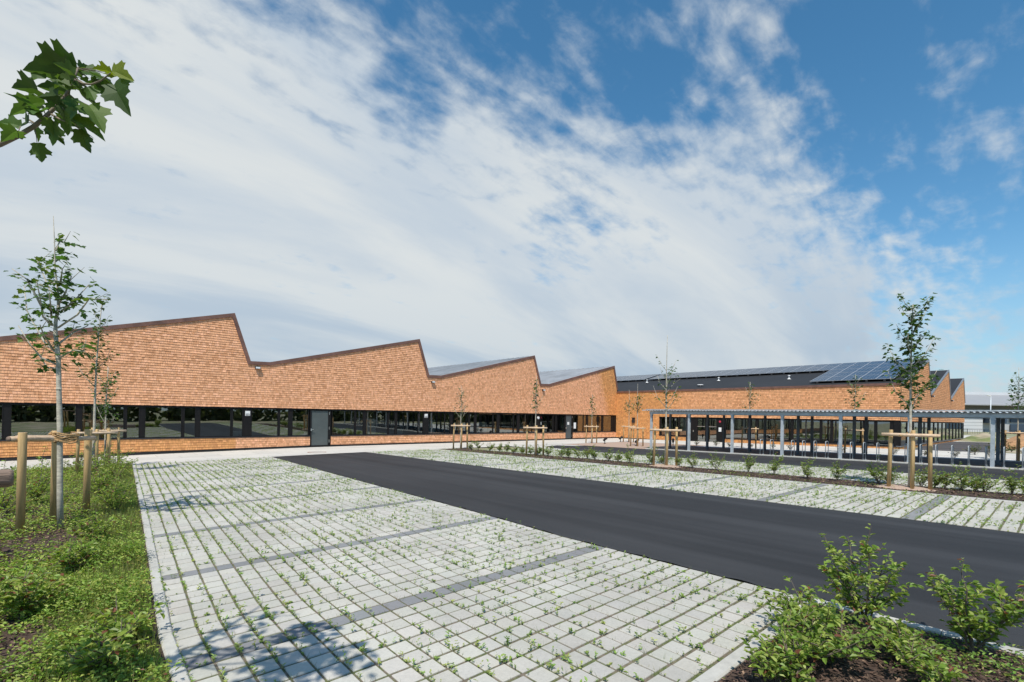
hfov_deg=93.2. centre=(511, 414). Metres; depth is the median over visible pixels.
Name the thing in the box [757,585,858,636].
dogwood shrub
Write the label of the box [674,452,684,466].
shrub
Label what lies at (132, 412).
window
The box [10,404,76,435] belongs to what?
window
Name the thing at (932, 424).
window
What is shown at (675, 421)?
window
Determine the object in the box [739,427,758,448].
tree stakes
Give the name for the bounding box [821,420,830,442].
window
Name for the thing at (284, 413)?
window
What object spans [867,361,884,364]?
solar panel
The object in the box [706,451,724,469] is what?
shrub
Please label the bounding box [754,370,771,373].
solar panel
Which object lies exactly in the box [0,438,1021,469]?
pavement
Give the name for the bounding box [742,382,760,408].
young tree
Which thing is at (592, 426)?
tree stakes
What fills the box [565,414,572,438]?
door
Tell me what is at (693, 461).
shrub
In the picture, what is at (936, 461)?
bicycle hoop
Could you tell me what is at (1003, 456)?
bicycle hoop
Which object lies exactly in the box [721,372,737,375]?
solar panel
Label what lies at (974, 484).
shrub
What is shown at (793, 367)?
solar panel
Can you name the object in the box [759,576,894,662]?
dogwood shrub
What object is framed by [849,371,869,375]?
solar panel
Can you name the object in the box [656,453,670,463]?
shrub
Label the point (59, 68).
maple tree
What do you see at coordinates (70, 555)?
shrub
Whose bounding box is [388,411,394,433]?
window
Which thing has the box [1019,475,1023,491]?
shrub
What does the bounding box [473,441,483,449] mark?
shrub
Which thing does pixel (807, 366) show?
solar panel
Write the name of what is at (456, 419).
window
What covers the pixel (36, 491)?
shrub
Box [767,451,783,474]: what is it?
shrub
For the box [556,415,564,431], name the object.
window
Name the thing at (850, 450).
bicycle hoop
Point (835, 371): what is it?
solar panel
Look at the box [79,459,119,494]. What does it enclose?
shrub
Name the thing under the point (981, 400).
industrial hall
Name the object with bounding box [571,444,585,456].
shrub
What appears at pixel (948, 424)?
window
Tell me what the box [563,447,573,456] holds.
shrub
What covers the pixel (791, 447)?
bicycle hoop
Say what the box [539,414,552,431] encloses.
window
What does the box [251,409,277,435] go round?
window
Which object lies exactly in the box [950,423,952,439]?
window
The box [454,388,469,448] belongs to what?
young tree
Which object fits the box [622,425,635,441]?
tree stakes
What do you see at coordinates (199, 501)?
joint weeds
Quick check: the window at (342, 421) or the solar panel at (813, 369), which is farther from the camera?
the solar panel at (813, 369)
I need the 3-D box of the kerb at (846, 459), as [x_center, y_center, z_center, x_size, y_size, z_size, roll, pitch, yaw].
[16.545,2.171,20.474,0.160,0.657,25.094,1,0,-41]
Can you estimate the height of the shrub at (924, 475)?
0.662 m
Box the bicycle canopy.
[642,409,1023,466]
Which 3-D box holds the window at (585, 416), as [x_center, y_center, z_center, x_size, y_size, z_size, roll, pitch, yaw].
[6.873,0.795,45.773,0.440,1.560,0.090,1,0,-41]
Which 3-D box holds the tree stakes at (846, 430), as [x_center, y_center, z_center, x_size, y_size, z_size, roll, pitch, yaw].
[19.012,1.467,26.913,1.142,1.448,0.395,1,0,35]
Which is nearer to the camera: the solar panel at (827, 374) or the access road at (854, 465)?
the access road at (854, 465)
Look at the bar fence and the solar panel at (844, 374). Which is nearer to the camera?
the solar panel at (844, 374)
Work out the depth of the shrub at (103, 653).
3.38 m
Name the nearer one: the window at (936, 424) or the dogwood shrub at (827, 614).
the dogwood shrub at (827, 614)
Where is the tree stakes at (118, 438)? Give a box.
[91,427,126,465]
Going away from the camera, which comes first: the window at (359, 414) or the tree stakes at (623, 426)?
the window at (359, 414)
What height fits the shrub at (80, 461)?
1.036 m
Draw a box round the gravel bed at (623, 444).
[566,442,705,448]
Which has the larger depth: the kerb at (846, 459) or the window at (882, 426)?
the window at (882, 426)
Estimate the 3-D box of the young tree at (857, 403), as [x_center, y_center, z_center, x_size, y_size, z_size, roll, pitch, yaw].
[19.111,-0.056,26.991,1.140,4.400,0.969,1,0,-3]
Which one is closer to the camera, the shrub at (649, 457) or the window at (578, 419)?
the shrub at (649, 457)
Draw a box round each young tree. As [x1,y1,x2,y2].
[3,216,110,528]
[71,296,119,471]
[88,368,120,467]
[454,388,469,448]
[530,375,544,455]
[589,397,596,441]
[623,397,633,441]
[632,392,644,445]
[652,335,681,464]
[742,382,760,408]
[844,374,864,409]
[882,292,942,486]
[1005,372,1023,460]
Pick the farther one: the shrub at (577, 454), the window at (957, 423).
the window at (957, 423)
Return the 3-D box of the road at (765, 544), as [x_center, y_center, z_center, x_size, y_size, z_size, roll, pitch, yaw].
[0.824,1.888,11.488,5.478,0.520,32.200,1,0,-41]
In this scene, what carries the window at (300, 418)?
in the school building
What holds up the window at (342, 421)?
in the school building
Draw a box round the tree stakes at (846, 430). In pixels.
[843,428,863,453]
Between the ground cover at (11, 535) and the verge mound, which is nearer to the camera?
the ground cover at (11, 535)
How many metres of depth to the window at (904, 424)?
32.54 m
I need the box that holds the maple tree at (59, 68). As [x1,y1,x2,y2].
[0,38,133,161]
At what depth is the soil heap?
35.23 m
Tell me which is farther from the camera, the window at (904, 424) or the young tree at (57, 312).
the window at (904, 424)
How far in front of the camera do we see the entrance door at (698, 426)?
41.77 m
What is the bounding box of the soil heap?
[1006,434,1023,448]
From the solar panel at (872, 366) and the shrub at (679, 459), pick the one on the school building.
the solar panel at (872, 366)
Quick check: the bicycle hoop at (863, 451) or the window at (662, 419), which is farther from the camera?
the window at (662, 419)
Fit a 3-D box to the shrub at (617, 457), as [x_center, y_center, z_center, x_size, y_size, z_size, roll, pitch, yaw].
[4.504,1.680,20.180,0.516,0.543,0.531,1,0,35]
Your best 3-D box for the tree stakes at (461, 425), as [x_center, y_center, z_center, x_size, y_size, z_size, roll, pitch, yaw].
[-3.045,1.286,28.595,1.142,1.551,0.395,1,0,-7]
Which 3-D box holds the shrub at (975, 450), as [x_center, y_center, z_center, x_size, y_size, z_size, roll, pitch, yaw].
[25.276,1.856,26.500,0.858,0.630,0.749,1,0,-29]
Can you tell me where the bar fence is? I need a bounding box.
[964,429,1023,433]
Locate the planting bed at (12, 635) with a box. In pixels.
[0,465,171,681]
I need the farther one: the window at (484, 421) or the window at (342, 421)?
the window at (484, 421)
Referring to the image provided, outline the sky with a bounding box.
[0,0,1023,392]
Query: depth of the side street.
36.03 m
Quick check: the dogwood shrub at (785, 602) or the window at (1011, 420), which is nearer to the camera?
the dogwood shrub at (785, 602)
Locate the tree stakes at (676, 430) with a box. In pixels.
[650,427,681,465]
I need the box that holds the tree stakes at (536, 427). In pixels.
[523,425,546,455]
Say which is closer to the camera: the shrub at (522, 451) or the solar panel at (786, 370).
the shrub at (522, 451)
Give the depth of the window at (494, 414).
38.57 m
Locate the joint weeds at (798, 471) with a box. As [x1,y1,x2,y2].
[494,447,1023,493]
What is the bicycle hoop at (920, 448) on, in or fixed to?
on the canopy floor
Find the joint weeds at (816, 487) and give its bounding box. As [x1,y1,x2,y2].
[375,449,1023,531]
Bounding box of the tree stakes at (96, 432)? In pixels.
[71,429,117,473]
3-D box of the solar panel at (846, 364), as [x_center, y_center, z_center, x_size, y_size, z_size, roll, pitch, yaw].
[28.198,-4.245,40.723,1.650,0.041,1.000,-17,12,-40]
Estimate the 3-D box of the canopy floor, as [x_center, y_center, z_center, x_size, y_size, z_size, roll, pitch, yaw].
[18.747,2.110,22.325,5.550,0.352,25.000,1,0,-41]
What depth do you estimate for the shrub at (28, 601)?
4.43 m
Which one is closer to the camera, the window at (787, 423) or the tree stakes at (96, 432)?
the tree stakes at (96, 432)
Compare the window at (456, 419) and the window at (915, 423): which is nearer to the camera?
the window at (915, 423)
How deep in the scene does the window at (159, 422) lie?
24.43 m
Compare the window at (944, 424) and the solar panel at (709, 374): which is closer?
the window at (944, 424)
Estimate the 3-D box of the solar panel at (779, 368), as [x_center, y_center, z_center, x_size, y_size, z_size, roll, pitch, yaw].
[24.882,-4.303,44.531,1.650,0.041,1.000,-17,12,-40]
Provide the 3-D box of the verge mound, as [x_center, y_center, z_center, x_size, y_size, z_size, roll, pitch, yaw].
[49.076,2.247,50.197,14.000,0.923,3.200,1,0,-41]
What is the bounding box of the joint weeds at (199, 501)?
[135,456,409,526]
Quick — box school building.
[0,313,965,460]
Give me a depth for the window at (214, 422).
25.93 m
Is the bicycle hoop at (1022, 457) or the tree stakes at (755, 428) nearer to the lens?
the bicycle hoop at (1022, 457)
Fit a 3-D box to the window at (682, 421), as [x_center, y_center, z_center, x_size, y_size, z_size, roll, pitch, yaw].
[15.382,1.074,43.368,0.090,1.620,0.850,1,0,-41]
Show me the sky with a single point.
(567, 184)
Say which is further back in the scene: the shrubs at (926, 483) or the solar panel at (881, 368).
the solar panel at (881, 368)
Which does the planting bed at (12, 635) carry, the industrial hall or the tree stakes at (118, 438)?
the tree stakes at (118, 438)
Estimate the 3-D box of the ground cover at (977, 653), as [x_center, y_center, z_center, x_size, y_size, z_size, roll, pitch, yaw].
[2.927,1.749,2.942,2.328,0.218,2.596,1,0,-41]
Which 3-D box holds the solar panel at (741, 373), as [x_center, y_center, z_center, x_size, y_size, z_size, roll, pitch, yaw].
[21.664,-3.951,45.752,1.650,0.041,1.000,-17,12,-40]
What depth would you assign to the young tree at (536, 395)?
23.32 m
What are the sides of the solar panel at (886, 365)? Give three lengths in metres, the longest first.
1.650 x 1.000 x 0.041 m
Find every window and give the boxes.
[0,404,2,439]
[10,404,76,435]
[81,405,124,438]
[126,406,139,437]
[144,406,181,437]
[184,407,195,436]
[199,408,230,436]
[232,408,242,436]
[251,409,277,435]
[279,409,288,435]
[292,409,308,435]
[331,410,354,434]
[356,411,363,434]
[366,411,387,434]
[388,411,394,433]
[397,411,417,433]
[418,412,423,433]
[428,412,444,433]
[445,412,450,433]
[452,413,468,433]
[469,413,474,432]
[476,413,492,432]
[493,413,496,432]
[499,413,513,432]
[514,414,517,432]
[519,414,531,432]
[532,414,534,431]
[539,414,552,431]
[553,415,555,431]
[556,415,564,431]
[573,415,583,431]
[583,415,586,431]
[588,415,597,431]
[598,415,601,430]
[603,416,611,430]
[661,418,668,434]
[672,418,678,435]
[679,418,685,435]
[725,419,747,438]
[751,419,755,438]
[757,419,780,440]
[784,420,791,440]
[793,420,820,442]
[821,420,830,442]
[832,421,862,444]
[868,421,874,444]
[876,421,890,445]
[901,422,906,445]
[914,422,917,443]
[922,422,924,442]
[925,422,926,442]
[931,422,933,441]
[934,423,937,441]
[939,423,941,440]
[943,423,945,440]
[946,423,949,439]
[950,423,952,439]
[953,423,955,438]
[957,423,958,438]
[959,423,961,438]
[1010,419,1023,422]
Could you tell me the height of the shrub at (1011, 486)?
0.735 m
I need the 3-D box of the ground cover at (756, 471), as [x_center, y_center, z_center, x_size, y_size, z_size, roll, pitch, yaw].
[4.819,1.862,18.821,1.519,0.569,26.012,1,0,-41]
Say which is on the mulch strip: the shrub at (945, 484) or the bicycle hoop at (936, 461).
the shrub at (945, 484)
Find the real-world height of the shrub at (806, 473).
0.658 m
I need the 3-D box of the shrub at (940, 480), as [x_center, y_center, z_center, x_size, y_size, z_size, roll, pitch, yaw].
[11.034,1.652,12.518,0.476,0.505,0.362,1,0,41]
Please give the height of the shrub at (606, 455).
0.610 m
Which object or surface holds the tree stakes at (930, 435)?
on the mulch strip
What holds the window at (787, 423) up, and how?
in the school building
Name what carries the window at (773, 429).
in the school building
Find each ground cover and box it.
[0,457,142,565]
[0,531,180,681]
[442,446,1023,499]
[722,601,1023,681]
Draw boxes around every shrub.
[0,460,43,517]
[0,546,70,616]
[12,446,50,502]
[43,538,105,572]
[45,611,148,678]
[63,448,99,471]
[67,511,119,544]
[71,443,109,479]
[74,588,164,648]
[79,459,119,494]
[88,477,138,512]
[98,454,138,476]
[99,438,134,466]
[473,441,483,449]
[487,441,494,450]
[504,442,510,451]
[509,444,518,451]
[519,445,524,453]
[543,444,553,455]
[556,446,567,456]
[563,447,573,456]
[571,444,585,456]
[582,449,590,458]
[588,445,599,459]
[601,448,613,460]
[613,449,622,460]
[619,444,635,462]
[646,448,657,464]
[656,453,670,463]
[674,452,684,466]
[686,450,698,467]
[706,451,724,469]
[740,602,871,671]
[741,638,816,681]
[743,454,756,472]
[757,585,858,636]
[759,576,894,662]
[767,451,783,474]
[800,457,815,477]
[815,523,923,629]
[827,459,850,480]
[850,613,953,661]
[866,454,887,483]
[879,466,900,482]
[880,626,968,681]
[915,465,939,486]
[917,558,1023,658]
[933,469,948,487]
[934,468,956,488]
[943,461,974,490]
[948,450,960,457]
[963,443,981,454]
[964,477,984,491]
[967,466,1003,491]
[1000,464,1023,493]
[1006,441,1020,451]
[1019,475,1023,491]
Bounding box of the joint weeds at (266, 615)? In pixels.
[151,496,795,681]
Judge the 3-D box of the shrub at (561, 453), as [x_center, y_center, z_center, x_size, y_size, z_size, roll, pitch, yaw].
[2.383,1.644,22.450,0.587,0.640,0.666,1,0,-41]
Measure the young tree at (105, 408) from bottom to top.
3.754 m
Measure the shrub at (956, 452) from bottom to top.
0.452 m
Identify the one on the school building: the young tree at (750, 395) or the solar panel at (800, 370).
the solar panel at (800, 370)
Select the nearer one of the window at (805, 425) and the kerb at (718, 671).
the kerb at (718, 671)
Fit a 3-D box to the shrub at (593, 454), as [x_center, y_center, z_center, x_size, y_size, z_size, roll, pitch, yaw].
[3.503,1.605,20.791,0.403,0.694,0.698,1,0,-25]
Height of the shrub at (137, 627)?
0.393 m
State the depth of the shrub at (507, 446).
25.31 m
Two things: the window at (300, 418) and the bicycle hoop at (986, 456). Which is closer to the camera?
the bicycle hoop at (986, 456)
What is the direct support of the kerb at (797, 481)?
on the ground at (965, 433)
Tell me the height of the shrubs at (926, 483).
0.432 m
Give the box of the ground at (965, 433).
[46,432,1023,600]
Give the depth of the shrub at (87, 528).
6.93 m
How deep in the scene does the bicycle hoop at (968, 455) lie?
19.51 m
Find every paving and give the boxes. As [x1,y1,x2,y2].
[136,457,798,681]
[370,449,1023,532]
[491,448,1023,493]
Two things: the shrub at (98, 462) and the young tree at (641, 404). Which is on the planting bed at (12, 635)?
the shrub at (98, 462)
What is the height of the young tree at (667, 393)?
4.950 m
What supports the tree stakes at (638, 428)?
on the gravel bed at (623, 444)
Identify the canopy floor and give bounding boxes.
[658,446,1023,468]
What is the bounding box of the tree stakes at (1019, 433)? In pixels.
[1000,430,1023,460]
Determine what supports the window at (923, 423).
in the school building
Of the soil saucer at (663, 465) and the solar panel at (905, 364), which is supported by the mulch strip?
the soil saucer at (663, 465)
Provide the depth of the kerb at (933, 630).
4.07 m
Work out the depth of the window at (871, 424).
32.93 m
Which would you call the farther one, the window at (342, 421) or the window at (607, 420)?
the window at (607, 420)
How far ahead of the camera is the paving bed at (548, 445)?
33.29 m
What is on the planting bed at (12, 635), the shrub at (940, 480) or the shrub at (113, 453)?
the shrub at (113, 453)
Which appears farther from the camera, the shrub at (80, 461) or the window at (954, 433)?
the window at (954, 433)
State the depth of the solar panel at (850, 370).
37.85 m
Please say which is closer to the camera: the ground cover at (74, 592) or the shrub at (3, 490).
the ground cover at (74, 592)
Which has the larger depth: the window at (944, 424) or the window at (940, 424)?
the window at (944, 424)
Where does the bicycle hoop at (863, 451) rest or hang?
on the canopy floor
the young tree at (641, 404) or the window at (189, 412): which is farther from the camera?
the young tree at (641, 404)
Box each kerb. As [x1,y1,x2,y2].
[132,464,190,681]
[440,449,1020,501]
[645,448,1023,469]
[692,601,809,681]
[815,599,1023,656]
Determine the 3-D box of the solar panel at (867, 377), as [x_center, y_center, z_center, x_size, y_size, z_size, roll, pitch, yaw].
[25.276,-2.666,34.183,1.650,0.043,1.000,-18,12,-40]
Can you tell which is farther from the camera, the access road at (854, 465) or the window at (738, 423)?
the window at (738, 423)
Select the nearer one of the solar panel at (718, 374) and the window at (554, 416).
the window at (554, 416)
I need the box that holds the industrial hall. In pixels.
[964,392,1023,431]
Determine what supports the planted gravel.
on the ground at (965, 433)
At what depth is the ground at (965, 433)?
14.99 m
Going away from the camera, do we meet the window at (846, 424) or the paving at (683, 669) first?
the paving at (683, 669)
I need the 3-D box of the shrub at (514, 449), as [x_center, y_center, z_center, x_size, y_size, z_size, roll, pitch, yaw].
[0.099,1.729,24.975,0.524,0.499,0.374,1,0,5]
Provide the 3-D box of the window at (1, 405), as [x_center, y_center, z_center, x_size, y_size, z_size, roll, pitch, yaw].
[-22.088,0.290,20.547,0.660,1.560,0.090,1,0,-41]
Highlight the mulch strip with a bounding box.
[444,448,1023,500]
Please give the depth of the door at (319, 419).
29.54 m
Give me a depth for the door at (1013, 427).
107.68 m
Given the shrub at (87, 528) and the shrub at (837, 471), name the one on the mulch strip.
the shrub at (837, 471)
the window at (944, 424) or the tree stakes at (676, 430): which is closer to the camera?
the tree stakes at (676, 430)
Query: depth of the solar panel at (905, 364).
36.63 m
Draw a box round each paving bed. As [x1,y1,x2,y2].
[513,444,581,449]
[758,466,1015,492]
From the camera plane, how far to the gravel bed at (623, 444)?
34.78 m
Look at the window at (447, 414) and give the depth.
35.64 m
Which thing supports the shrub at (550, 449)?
on the mulch strip
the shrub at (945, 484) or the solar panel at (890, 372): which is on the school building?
the solar panel at (890, 372)
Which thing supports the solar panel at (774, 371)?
on the school building
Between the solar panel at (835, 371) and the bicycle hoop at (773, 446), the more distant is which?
the solar panel at (835, 371)
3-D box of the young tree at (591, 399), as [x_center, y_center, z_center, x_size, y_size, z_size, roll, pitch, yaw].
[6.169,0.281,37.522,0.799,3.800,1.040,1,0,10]
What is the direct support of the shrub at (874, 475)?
on the mulch strip
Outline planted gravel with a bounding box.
[699,446,1021,461]
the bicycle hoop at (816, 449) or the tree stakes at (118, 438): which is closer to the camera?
the tree stakes at (118, 438)
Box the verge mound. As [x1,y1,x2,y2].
[959,432,1006,442]
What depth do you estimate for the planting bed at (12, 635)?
6.01 m
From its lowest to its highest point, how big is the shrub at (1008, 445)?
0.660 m
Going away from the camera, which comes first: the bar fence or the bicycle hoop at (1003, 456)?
the bicycle hoop at (1003, 456)
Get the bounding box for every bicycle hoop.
[770,439,773,454]
[791,440,794,455]
[802,440,805,456]
[813,441,816,456]
[825,441,828,457]
[850,442,852,458]
[863,442,865,459]
[919,444,921,462]
[935,444,938,463]
[951,445,953,464]
[967,445,970,465]
[985,446,988,466]
[1003,446,1004,467]
[1022,447,1023,468]
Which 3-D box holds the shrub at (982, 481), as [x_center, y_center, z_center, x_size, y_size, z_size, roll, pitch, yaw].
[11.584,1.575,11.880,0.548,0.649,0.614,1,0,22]
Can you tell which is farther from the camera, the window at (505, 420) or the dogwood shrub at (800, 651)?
the window at (505, 420)
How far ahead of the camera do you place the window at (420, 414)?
34.16 m
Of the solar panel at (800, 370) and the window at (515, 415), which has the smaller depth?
the window at (515, 415)
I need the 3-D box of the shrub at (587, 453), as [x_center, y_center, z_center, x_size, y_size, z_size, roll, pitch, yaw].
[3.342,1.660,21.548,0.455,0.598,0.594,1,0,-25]
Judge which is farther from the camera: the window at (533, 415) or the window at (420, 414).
the window at (533, 415)
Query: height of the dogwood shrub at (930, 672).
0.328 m
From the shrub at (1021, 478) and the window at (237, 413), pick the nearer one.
the shrub at (1021, 478)
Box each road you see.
[274,452,1023,649]
[549,445,1023,480]
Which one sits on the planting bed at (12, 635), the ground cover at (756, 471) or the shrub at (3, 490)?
the shrub at (3, 490)
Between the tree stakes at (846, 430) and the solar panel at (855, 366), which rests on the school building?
the solar panel at (855, 366)
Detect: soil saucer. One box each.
[649,464,678,467]
[876,484,935,490]
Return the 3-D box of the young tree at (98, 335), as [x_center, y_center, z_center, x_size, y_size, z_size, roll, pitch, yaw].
[-13.378,-0.936,15.569,1.109,5.769,0.977,1,0,2]
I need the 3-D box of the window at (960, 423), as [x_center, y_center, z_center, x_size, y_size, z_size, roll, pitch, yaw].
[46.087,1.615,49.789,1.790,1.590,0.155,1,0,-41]
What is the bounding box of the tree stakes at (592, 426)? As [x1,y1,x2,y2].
[584,425,598,442]
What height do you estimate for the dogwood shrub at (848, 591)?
0.920 m
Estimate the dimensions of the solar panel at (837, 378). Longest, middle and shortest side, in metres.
1.650 x 1.000 x 0.043 m
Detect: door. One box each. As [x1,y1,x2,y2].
[309,409,330,446]
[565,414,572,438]
[690,418,722,441]
[1010,424,1023,431]
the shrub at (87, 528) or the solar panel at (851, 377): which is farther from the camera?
the solar panel at (851, 377)
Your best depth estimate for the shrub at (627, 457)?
19.67 m
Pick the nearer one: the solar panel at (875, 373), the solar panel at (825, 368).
the solar panel at (875, 373)
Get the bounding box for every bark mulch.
[713,604,1023,681]
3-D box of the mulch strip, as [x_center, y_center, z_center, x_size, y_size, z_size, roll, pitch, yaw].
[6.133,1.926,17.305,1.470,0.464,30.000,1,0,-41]
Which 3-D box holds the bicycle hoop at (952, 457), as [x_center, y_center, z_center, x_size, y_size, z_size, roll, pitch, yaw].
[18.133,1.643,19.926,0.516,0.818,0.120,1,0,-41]
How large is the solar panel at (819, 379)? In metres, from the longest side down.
1.650 x 1.000 x 0.043 m
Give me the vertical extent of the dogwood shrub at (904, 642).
0.331 m
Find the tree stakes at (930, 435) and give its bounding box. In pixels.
[881,430,939,491]
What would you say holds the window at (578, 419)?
in the school building
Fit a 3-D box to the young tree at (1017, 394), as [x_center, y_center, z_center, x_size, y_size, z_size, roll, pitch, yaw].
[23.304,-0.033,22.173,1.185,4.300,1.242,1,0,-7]
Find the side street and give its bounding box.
[915,442,989,452]
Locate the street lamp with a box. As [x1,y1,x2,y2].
[987,395,990,433]
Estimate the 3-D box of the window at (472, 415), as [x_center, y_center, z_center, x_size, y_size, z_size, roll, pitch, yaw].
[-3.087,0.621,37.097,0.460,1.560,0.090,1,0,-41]
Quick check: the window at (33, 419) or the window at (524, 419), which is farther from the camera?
the window at (524, 419)
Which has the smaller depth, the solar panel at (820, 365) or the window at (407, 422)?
the window at (407, 422)
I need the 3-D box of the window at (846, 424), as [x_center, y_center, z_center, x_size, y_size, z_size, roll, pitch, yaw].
[23.561,1.216,33.976,0.090,1.620,1.820,1,0,-41]
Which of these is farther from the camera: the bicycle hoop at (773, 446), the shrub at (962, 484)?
the bicycle hoop at (773, 446)
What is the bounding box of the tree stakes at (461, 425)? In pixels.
[451,424,469,448]
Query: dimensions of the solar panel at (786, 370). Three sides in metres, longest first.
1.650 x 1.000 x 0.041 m
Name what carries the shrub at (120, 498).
on the planting bed at (12, 635)
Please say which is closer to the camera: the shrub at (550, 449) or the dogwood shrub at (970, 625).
the dogwood shrub at (970, 625)
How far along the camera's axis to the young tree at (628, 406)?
39.78 m
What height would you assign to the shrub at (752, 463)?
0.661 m
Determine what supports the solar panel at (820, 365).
on the school building
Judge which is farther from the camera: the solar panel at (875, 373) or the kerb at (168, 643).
the solar panel at (875, 373)
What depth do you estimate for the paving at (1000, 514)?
11.89 m
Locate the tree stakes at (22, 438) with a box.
[6,429,96,533]
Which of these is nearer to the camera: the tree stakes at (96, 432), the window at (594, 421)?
the tree stakes at (96, 432)
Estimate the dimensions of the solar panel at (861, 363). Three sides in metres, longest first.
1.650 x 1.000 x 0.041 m
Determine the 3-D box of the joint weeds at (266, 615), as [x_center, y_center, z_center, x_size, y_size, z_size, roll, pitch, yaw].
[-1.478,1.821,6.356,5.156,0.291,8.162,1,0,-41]
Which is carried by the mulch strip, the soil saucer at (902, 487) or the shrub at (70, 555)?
the soil saucer at (902, 487)
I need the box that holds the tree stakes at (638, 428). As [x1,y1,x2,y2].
[628,426,645,445]
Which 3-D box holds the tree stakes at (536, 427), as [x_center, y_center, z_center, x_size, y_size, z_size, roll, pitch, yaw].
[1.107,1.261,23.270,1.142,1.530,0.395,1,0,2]
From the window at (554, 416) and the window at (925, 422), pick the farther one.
the window at (554, 416)
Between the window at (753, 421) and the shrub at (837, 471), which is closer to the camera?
the shrub at (837, 471)
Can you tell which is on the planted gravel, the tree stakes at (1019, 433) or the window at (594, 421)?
the tree stakes at (1019, 433)
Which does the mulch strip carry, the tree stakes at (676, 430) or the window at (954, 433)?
the tree stakes at (676, 430)
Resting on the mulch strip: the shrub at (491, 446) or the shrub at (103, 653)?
the shrub at (491, 446)
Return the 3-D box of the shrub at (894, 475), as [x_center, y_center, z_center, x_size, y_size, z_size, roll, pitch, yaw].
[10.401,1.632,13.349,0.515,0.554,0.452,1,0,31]
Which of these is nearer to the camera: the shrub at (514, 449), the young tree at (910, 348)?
the young tree at (910, 348)
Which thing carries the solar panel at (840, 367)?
on the school building
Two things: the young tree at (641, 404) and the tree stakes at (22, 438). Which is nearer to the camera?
the tree stakes at (22, 438)
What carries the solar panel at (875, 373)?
on the school building
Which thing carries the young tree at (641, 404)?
on the gravel bed at (623, 444)
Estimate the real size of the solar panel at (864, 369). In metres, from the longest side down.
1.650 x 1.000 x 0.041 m
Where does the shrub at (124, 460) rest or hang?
on the planting bed at (12, 635)
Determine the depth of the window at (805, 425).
35.91 m
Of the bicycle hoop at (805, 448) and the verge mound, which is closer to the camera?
the bicycle hoop at (805, 448)
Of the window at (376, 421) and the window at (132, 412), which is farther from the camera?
the window at (376, 421)
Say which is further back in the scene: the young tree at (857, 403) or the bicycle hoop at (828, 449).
the young tree at (857, 403)
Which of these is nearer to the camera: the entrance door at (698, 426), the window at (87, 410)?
the window at (87, 410)
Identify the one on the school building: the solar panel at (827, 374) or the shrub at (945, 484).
the solar panel at (827, 374)
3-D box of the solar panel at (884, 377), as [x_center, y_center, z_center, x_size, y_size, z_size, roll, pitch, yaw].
[25.939,-2.654,33.422,1.650,0.043,1.000,-18,12,-40]
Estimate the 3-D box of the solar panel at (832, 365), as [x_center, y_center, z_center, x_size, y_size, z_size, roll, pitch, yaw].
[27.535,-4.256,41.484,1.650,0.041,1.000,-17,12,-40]
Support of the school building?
on the ground at (965, 433)
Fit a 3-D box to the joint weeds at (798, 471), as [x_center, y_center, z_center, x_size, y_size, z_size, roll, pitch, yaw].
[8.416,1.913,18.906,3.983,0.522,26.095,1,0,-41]
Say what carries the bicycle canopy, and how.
on the canopy floor
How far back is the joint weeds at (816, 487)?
12.53 m
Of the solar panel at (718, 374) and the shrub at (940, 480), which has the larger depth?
the solar panel at (718, 374)
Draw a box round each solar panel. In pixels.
[701,373,716,376]
[712,372,728,375]
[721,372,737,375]
[733,371,748,374]
[743,371,758,374]
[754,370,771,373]
[767,369,783,372]
[774,366,790,369]
[778,369,794,372]
[787,365,803,368]
[791,368,808,371]
[797,365,814,368]
[803,367,822,371]
[810,377,830,381]
[811,364,827,367]
[817,366,836,370]
[818,373,837,376]
[824,363,841,366]
[825,376,846,380]
[826,369,843,372]
[831,366,849,369]
[832,372,853,376]
[839,362,856,365]
[839,368,859,372]
[841,375,863,380]
[846,365,864,368]
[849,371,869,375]
[851,361,870,365]
[855,368,874,371]
[858,375,879,379]
[862,364,880,367]
[865,370,886,374]
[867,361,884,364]
[872,367,890,370]
[876,374,898,378]
[878,363,895,366]
[883,370,899,373]
[894,362,913,365]

